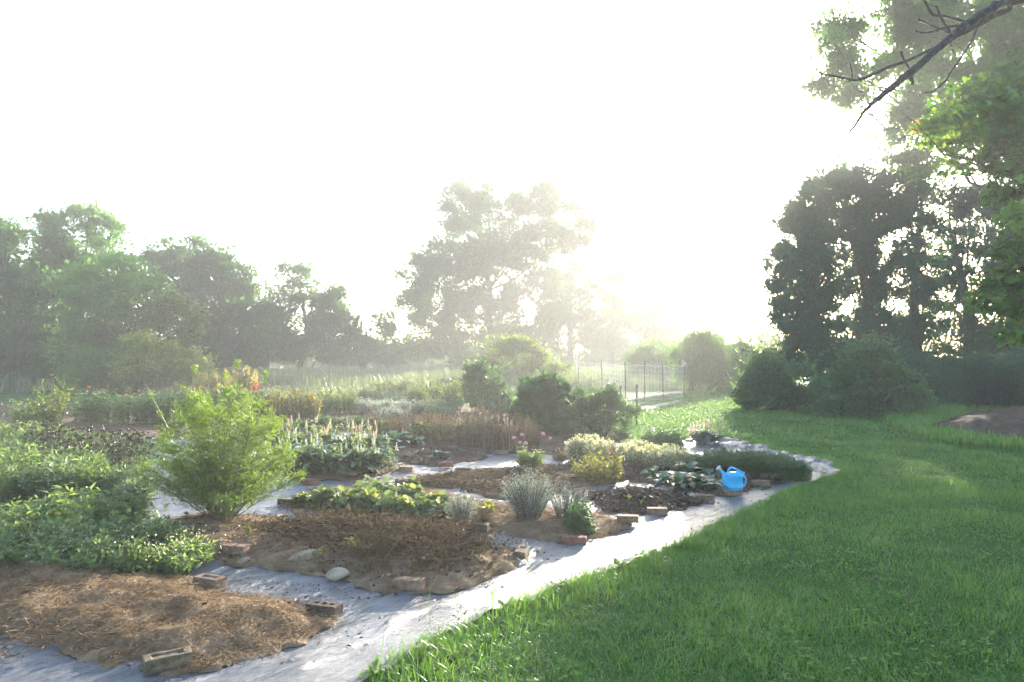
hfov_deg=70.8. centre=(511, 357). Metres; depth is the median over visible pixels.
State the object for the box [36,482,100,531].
weed plant
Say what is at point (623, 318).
broadleaf tree
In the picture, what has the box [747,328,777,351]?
hedgerow bush
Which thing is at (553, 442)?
brick
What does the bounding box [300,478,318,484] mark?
brick
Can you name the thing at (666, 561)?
broadleaf weed
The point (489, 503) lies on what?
geranium plant
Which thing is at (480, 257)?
broadleaf tree
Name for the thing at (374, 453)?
hosta plant
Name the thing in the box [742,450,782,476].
mint plant
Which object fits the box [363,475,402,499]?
geranium plant
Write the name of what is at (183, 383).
celosia plant
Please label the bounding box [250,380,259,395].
amaranth plant
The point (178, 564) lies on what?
weed plant
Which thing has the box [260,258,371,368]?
broadleaf tree
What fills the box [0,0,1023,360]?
sky
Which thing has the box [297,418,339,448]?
hosta plant
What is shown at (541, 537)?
soil bed
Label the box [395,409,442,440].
dried flower plant
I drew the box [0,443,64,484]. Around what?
herb plant
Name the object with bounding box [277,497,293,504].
brick
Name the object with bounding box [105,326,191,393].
meadow shrub
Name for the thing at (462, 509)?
silver herb
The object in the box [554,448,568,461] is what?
withering plant
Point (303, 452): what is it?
hosta plant
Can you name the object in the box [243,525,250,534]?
sprout
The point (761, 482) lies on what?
brick
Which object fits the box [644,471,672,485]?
leafy plant
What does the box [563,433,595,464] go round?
artemisia plant
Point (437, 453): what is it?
cabbage plant
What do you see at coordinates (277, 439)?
hosta plant
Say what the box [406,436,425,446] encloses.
hosta plant
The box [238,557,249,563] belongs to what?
stone
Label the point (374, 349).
broadleaf tree
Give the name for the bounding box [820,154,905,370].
oak tree
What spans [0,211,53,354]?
broadleaf tree
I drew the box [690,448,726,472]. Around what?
mint plant
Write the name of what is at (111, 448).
coneflower plant
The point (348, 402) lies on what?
marigold plant
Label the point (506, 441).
dried flower plant
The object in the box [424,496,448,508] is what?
geranium plant
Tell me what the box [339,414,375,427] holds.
creeping plant
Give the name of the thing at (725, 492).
brick
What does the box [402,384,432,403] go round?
leafy shrub
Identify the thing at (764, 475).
brick
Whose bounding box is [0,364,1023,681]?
ground
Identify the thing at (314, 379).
meadow grass
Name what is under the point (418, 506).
geranium plant
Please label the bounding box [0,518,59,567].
weed plant
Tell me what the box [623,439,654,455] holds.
artemisia plant
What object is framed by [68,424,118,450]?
coneflower plant
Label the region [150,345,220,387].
meadow shrub
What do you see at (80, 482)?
herb plant
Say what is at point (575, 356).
hedgerow bush
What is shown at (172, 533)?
weed plant
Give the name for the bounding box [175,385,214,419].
zinnia plant
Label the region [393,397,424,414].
sage plant
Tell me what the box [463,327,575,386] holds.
leafy shrub
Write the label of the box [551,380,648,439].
leafy shrub
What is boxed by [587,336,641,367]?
hedgerow bush
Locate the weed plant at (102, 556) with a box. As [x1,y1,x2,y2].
[51,527,135,570]
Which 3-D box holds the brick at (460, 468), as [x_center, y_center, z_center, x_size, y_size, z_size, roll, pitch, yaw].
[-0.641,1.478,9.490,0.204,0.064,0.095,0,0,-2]
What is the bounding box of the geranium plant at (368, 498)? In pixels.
[348,486,383,518]
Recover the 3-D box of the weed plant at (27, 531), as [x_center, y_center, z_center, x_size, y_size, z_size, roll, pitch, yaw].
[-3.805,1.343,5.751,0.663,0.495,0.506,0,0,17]
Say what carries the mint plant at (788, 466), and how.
on the soil bed at (623, 479)
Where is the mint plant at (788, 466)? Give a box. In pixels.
[766,452,803,481]
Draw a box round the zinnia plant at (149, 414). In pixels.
[130,388,174,424]
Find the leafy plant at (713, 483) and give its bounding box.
[703,479,725,488]
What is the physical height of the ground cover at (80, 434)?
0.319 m
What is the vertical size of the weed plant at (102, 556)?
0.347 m
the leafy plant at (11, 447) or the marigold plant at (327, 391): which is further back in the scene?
the marigold plant at (327, 391)
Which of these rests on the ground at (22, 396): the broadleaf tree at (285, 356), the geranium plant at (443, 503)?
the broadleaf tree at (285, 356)
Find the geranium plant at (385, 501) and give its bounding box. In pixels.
[373,489,408,520]
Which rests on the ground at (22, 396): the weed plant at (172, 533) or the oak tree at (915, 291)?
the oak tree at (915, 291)
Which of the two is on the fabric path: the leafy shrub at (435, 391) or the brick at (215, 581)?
the brick at (215, 581)
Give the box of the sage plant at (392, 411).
[374,404,409,418]
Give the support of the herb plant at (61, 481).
on the fabric path
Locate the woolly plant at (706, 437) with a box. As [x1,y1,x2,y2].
[684,416,727,444]
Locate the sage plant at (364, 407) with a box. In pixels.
[352,396,380,413]
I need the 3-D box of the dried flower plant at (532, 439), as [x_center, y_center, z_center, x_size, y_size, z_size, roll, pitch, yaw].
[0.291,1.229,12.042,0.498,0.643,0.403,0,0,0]
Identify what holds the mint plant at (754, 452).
on the soil bed at (623, 479)
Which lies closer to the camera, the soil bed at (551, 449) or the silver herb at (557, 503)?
the silver herb at (557, 503)
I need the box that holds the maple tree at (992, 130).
[899,46,1023,348]
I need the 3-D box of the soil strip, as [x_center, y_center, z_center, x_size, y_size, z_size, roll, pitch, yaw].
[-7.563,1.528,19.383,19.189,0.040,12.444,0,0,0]
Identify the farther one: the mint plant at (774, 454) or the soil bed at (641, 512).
the mint plant at (774, 454)
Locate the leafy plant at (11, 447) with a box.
[0,429,41,455]
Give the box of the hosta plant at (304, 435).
[274,414,318,445]
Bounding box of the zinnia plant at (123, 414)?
[108,383,150,423]
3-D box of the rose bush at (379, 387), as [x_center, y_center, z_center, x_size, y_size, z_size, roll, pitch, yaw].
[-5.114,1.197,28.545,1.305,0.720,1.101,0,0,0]
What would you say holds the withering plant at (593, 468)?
on the soil bed at (487, 494)
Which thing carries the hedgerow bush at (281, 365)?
on the ground at (22, 396)
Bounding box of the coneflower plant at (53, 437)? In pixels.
[36,424,89,449]
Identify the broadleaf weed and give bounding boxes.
[362,653,379,675]
[421,638,439,648]
[498,597,514,609]
[553,577,567,585]
[612,558,625,566]
[646,548,661,558]
[663,556,681,564]
[673,539,683,546]
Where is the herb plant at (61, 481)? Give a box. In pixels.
[0,453,87,502]
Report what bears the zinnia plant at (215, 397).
on the soil strip
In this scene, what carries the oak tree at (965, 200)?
on the ground at (22, 396)
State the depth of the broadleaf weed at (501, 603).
4.39 m
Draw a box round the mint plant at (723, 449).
[702,444,743,466]
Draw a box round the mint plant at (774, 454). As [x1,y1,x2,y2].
[764,448,800,467]
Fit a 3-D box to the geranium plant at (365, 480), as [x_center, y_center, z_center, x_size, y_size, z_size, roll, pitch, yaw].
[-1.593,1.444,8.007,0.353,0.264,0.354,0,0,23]
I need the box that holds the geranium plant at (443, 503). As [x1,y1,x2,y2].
[426,499,451,523]
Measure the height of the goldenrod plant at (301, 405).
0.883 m
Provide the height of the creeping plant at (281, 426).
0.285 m
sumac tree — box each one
[33,243,175,390]
[81,285,212,391]
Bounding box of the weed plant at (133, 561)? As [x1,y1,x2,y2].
[100,529,178,575]
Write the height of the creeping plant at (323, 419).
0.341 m
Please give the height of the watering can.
0.325 m
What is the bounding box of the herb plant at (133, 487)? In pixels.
[112,477,159,504]
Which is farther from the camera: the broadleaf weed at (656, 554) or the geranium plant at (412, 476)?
the geranium plant at (412, 476)
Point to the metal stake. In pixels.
(637, 399)
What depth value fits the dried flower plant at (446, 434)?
12.86 m
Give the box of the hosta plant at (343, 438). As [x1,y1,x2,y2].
[323,419,367,453]
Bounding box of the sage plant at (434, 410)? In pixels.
[424,401,455,417]
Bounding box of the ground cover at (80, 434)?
[0,425,184,561]
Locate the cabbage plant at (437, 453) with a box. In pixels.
[429,450,452,458]
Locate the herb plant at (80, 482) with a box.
[48,455,128,500]
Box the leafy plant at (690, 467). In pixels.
[673,461,699,473]
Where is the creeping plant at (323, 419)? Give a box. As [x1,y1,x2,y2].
[312,413,343,427]
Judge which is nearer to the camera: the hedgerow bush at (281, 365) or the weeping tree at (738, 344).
the weeping tree at (738, 344)
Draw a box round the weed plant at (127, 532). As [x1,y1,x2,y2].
[87,508,171,555]
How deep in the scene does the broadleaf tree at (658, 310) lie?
83.92 m
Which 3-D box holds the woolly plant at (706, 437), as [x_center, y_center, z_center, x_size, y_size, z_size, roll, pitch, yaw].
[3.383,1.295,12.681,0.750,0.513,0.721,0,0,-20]
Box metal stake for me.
[636,384,637,424]
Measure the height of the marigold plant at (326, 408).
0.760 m
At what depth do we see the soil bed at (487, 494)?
8.53 m
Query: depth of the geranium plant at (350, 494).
7.07 m
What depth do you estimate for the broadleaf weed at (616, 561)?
5.29 m
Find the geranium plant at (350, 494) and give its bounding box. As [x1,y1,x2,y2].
[324,485,362,515]
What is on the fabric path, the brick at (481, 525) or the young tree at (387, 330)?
the brick at (481, 525)
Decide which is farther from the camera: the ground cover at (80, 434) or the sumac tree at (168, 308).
the sumac tree at (168, 308)
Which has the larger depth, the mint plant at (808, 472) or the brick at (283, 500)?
the mint plant at (808, 472)
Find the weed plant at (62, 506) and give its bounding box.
[15,487,81,539]
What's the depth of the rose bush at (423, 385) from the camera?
27.52 m
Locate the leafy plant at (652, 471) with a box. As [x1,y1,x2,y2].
[640,466,662,476]
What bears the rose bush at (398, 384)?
on the ground at (22, 396)
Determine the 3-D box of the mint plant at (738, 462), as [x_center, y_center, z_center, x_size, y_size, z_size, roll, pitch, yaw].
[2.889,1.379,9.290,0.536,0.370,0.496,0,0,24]
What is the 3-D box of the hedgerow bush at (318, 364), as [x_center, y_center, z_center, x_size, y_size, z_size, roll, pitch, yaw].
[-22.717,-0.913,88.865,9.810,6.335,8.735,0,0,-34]
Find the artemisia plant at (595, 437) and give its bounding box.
[580,433,608,454]
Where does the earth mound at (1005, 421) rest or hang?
on the ground at (22, 396)
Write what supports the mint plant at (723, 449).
on the soil bed at (623, 479)
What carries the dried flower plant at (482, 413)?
on the soil bed at (551, 449)
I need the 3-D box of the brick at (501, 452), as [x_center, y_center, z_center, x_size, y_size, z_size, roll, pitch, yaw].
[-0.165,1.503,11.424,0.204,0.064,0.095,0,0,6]
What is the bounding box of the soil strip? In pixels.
[0,401,587,437]
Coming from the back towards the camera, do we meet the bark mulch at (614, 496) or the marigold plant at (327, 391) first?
the marigold plant at (327, 391)
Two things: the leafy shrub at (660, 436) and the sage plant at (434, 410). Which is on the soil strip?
the sage plant at (434, 410)
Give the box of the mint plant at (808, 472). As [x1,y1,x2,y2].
[792,458,813,480]
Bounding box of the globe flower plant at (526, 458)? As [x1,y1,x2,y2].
[512,432,551,467]
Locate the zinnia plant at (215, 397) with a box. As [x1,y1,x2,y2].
[198,384,237,421]
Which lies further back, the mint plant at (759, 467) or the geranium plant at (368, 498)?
the mint plant at (759, 467)
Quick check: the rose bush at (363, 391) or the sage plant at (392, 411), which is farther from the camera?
the rose bush at (363, 391)
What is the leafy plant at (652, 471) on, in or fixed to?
on the soil bed at (623, 479)
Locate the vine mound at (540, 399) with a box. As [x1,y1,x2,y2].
[505,369,577,433]
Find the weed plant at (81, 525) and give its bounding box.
[40,497,123,550]
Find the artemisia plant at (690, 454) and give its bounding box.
[681,451,702,464]
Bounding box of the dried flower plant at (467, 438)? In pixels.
[451,410,487,447]
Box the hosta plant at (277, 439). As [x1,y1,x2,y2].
[260,414,302,451]
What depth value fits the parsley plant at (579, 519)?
6.20 m
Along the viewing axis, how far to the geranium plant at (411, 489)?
7.45 m
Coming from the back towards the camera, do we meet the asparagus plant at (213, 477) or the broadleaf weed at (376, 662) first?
the asparagus plant at (213, 477)
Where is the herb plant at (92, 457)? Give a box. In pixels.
[32,444,108,476]
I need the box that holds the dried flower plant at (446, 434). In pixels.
[422,409,467,441]
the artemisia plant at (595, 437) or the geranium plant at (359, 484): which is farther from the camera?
the artemisia plant at (595, 437)
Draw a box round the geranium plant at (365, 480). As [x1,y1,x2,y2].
[360,474,379,486]
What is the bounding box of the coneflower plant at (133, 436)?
[122,431,158,456]
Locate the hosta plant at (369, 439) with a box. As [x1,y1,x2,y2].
[347,419,397,456]
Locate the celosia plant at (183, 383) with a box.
[172,379,193,401]
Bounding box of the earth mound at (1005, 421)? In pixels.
[924,406,1023,441]
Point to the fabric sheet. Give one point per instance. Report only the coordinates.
(657, 404)
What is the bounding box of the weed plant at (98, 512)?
[71,480,123,530]
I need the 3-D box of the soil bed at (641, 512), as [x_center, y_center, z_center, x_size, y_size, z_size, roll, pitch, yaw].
[1.413,1.497,7.731,1.105,0.082,1.318,0,0,0]
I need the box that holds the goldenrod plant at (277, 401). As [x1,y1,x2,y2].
[262,386,292,419]
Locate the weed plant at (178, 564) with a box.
[140,532,219,576]
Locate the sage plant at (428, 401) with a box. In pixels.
[412,395,446,414]
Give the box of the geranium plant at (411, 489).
[392,482,426,498]
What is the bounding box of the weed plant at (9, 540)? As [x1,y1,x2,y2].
[0,526,23,550]
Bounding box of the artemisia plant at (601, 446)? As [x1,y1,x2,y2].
[585,438,624,464]
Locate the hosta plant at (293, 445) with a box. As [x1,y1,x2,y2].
[264,430,317,469]
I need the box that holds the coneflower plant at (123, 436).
[100,428,139,454]
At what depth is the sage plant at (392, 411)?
17.77 m
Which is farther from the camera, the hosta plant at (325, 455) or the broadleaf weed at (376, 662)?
the hosta plant at (325, 455)
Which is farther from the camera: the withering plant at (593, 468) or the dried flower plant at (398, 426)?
the dried flower plant at (398, 426)
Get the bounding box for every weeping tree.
[621,332,682,379]
[664,323,739,391]
[722,331,802,387]
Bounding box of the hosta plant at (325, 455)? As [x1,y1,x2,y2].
[299,437,347,473]
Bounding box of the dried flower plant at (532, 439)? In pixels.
[515,414,540,446]
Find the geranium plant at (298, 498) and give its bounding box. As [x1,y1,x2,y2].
[287,492,310,506]
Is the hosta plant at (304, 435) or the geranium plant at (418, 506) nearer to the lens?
the geranium plant at (418, 506)
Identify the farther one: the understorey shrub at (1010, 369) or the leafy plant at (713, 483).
the understorey shrub at (1010, 369)
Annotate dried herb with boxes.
[472,507,494,525]
[566,477,593,504]
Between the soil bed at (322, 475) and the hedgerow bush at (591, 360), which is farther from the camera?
the hedgerow bush at (591, 360)
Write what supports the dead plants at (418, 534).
on the soil bed at (263, 559)
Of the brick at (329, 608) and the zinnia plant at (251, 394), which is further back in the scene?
the zinnia plant at (251, 394)
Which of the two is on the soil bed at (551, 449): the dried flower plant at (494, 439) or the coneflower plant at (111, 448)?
the dried flower plant at (494, 439)
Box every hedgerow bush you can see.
[211,334,239,371]
[269,355,321,369]
[307,331,340,368]
[372,339,435,366]
[403,351,455,367]
[547,340,588,368]
[573,343,605,367]
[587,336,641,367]
[711,331,728,344]
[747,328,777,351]
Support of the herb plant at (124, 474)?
on the fabric path
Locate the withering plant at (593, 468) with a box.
[571,448,625,485]
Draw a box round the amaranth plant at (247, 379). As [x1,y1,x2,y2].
[234,365,258,403]
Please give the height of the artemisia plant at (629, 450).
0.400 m
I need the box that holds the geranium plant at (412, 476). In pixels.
[406,475,419,484]
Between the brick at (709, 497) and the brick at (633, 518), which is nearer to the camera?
the brick at (633, 518)
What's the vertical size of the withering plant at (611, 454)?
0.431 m
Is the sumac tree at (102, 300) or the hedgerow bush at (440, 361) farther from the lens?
the hedgerow bush at (440, 361)
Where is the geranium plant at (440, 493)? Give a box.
[425,490,451,502]
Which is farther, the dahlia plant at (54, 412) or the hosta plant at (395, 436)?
the dahlia plant at (54, 412)
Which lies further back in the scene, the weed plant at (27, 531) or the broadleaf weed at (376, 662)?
the weed plant at (27, 531)
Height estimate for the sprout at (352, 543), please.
0.149 m
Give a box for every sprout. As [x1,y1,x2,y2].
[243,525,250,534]
[313,546,325,556]
[347,536,357,551]
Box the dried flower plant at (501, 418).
[488,407,521,437]
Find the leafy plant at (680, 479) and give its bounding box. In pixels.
[665,471,695,488]
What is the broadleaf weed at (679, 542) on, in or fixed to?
on the ground at (22, 396)
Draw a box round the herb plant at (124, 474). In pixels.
[84,461,142,498]
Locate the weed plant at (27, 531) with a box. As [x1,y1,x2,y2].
[0,494,68,553]
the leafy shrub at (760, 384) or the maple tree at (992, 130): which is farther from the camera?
the leafy shrub at (760, 384)
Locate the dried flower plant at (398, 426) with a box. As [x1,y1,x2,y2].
[388,411,420,435]
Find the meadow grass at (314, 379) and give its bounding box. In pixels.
[0,362,737,398]
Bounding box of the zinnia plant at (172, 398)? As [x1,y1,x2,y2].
[152,384,190,422]
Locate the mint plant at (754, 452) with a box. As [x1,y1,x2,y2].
[730,447,770,464]
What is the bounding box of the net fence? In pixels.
[577,360,686,399]
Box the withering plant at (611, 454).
[608,442,617,460]
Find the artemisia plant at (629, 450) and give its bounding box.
[612,441,643,467]
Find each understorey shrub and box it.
[879,344,937,403]
[897,351,987,407]
[956,347,1018,406]
[977,343,1023,406]
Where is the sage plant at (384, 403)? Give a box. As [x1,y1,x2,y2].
[370,396,403,413]
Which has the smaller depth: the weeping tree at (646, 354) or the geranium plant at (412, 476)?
the geranium plant at (412, 476)
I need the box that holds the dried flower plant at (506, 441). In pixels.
[497,414,530,449]
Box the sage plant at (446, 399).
[437,394,462,413]
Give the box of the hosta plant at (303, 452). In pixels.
[285,438,330,470]
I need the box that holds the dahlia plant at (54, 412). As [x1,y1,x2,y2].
[22,373,82,427]
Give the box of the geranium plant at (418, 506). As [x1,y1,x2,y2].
[395,493,430,519]
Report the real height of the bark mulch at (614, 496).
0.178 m
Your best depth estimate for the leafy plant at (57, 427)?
12.91 m
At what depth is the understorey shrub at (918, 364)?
23.53 m
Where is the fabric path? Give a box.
[0,431,840,681]
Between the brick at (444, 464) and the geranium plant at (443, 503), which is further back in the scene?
the brick at (444, 464)
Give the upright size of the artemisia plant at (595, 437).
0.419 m
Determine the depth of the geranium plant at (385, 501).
6.79 m
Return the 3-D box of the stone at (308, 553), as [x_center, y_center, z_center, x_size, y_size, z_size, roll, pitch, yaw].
[-1.546,1.492,5.359,0.250,0.104,0.101,-9,32,-25]
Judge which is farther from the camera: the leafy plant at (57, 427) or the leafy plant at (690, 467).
the leafy plant at (57, 427)
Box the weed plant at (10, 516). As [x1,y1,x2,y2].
[0,495,42,537]
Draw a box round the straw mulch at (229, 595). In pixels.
[0,463,653,680]
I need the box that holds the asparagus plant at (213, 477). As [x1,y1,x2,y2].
[130,357,308,519]
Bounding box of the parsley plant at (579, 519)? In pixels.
[561,498,597,536]
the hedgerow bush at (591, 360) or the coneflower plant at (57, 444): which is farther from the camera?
the hedgerow bush at (591, 360)
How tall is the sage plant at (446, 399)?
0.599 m
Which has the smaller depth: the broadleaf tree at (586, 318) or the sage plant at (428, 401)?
the sage plant at (428, 401)
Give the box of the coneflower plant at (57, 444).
[25,437,76,458]
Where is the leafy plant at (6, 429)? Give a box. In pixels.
[0,417,51,441]
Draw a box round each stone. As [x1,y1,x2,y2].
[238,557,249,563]
[287,549,318,560]
[326,567,349,581]
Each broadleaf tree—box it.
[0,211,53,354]
[0,261,72,388]
[6,194,137,351]
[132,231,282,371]
[243,295,314,369]
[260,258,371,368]
[326,325,412,369]
[388,171,603,367]
[521,255,624,366]
[579,269,640,367]
[618,290,689,358]
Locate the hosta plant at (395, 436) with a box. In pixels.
[378,430,414,447]
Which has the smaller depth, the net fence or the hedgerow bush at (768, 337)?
the net fence
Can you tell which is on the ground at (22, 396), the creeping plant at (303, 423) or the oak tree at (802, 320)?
the oak tree at (802, 320)
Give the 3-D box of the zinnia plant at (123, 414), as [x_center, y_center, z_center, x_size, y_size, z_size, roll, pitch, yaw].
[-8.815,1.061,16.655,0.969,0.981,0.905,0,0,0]
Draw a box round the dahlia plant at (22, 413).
[0,394,49,426]
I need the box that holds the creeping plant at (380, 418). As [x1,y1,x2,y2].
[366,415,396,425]
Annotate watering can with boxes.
[716,466,746,490]
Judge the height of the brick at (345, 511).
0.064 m
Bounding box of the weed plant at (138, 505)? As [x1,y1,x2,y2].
[107,487,154,535]
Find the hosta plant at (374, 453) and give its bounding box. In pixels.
[353,432,399,472]
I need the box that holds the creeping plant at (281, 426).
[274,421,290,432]
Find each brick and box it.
[141,646,192,675]
[193,573,225,589]
[220,543,250,554]
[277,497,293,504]
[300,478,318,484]
[306,599,342,617]
[339,507,353,514]
[340,470,357,475]
[392,576,425,590]
[395,478,408,484]
[398,466,414,471]
[438,460,452,467]
[456,467,470,471]
[465,522,489,531]
[495,450,507,454]
[513,545,529,558]
[546,441,557,445]
[562,534,586,544]
[597,477,611,483]
[617,514,638,522]
[646,507,667,514]
[695,494,714,501]
[722,489,742,495]
[751,480,769,485]
[761,473,778,478]
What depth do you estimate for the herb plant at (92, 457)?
8.76 m
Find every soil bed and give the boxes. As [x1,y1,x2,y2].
[164,513,530,595]
[270,450,403,480]
[288,488,631,543]
[391,445,487,466]
[401,426,613,454]
[415,465,598,499]
[560,464,783,495]
[591,490,692,513]
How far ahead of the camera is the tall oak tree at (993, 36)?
22.46 m
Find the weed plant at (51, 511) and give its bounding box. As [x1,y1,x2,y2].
[43,507,61,519]
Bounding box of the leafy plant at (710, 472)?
[697,467,721,477]
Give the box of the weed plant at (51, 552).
[5,523,107,568]
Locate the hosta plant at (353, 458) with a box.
[322,434,382,474]
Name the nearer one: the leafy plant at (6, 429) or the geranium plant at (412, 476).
the geranium plant at (412, 476)
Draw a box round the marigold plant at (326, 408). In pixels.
[314,388,340,414]
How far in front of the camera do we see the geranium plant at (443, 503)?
6.61 m
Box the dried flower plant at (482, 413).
[449,401,506,436]
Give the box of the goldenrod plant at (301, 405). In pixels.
[281,386,312,419]
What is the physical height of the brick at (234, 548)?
0.064 m
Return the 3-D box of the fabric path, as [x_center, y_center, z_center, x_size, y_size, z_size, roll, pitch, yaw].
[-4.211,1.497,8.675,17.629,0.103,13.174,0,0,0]
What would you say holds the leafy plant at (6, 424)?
on the soil strip
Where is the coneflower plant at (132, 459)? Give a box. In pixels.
[106,432,153,468]
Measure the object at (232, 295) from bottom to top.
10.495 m
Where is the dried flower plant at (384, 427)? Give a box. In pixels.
[363,412,400,434]
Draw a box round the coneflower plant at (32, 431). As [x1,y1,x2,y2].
[23,423,66,446]
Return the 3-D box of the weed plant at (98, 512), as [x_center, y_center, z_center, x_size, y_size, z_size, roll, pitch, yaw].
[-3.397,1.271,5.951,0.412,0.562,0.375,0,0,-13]
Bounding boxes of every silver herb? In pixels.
[442,490,480,524]
[498,464,557,519]
[546,481,587,516]
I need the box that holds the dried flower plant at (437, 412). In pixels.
[417,408,453,431]
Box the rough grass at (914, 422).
[884,402,1023,453]
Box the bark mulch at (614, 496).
[0,425,815,671]
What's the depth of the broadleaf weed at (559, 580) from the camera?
4.84 m
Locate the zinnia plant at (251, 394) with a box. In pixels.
[230,386,263,418]
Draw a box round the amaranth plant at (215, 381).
[192,368,238,401]
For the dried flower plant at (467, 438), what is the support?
on the soil bed at (551, 449)
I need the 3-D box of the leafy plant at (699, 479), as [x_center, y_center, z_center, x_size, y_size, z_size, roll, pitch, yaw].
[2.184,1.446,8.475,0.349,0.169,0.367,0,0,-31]
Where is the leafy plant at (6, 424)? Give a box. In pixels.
[0,413,19,432]
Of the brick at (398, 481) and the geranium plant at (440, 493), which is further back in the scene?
the brick at (398, 481)
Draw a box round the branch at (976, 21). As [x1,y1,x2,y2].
[808,0,1023,140]
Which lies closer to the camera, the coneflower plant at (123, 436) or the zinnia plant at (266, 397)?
the coneflower plant at (123, 436)
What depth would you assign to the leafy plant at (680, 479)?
8.41 m
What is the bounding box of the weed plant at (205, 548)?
[147,524,239,565]
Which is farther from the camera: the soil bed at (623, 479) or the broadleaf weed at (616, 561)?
the soil bed at (623, 479)
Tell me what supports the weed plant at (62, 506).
on the fabric path
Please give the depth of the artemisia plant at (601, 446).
10.04 m
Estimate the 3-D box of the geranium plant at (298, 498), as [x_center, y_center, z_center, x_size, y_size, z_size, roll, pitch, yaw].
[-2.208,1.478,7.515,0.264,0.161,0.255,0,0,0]
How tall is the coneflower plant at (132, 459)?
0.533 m
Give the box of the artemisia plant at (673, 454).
[656,446,691,469]
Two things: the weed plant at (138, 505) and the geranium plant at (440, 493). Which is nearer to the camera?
the weed plant at (138, 505)
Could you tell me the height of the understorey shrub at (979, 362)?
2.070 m
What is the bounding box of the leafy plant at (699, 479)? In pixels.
[687,472,711,485]
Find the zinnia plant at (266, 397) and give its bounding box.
[250,383,285,417]
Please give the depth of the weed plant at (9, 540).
5.26 m
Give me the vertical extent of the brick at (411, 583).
0.064 m
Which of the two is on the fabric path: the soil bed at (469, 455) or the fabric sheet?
the soil bed at (469, 455)
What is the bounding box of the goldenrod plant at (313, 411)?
[302,391,322,419]
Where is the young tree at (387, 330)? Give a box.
[358,303,416,366]
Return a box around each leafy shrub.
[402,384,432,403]
[421,380,450,401]
[440,378,466,405]
[454,354,516,411]
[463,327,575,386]
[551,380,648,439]
[638,425,689,449]
[724,338,840,410]
[801,329,947,417]
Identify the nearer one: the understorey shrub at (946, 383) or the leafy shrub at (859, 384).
the leafy shrub at (859, 384)
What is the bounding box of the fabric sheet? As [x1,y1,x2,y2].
[642,400,677,408]
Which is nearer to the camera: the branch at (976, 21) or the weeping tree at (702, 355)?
the branch at (976, 21)
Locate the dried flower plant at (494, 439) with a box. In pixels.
[474,412,507,450]
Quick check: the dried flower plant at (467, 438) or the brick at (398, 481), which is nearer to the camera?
the brick at (398, 481)
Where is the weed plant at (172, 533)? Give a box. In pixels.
[130,514,190,554]
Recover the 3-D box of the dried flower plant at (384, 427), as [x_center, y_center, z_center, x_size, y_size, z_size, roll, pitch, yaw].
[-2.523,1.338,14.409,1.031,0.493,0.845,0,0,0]
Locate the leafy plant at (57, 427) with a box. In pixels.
[16,422,75,445]
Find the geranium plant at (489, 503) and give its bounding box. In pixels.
[476,499,496,511]
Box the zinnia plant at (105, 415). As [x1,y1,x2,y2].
[84,387,127,423]
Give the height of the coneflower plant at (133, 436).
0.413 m
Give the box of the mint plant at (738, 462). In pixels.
[714,449,755,474]
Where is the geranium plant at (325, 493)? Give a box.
[304,484,340,509]
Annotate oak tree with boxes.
[750,159,860,381]
[793,0,1023,217]
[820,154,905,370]
[869,165,964,361]
[923,172,1006,359]
[963,185,1023,358]
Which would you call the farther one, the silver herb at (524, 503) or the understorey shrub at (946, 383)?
the understorey shrub at (946, 383)
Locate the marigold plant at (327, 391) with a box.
[320,387,348,410]
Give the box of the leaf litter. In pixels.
[231,487,775,671]
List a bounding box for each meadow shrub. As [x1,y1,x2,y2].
[50,344,134,394]
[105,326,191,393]
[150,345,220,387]
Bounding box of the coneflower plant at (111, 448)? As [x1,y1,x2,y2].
[78,436,133,469]
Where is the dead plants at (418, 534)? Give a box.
[215,498,528,587]
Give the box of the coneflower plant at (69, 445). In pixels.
[53,438,102,465]
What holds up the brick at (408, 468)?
on the fabric path
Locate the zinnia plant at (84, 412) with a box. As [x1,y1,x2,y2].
[67,386,110,421]
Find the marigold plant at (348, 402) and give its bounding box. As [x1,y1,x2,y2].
[332,387,360,413]
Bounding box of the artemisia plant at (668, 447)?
[650,443,685,464]
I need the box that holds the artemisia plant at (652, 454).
[632,444,668,468]
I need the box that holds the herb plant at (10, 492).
[0,454,52,506]
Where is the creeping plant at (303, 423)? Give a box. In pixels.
[292,418,317,429]
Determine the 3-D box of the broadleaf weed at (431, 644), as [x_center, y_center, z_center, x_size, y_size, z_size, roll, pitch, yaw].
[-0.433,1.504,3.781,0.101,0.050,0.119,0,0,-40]
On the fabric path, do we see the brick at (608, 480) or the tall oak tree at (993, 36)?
the brick at (608, 480)
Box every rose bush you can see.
[358,387,381,397]
[369,379,397,396]
[392,379,419,395]
[414,381,439,397]
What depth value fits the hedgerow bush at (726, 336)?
90.78 m
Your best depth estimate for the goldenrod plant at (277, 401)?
17.43 m
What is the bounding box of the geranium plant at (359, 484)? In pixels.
[338,480,368,499]

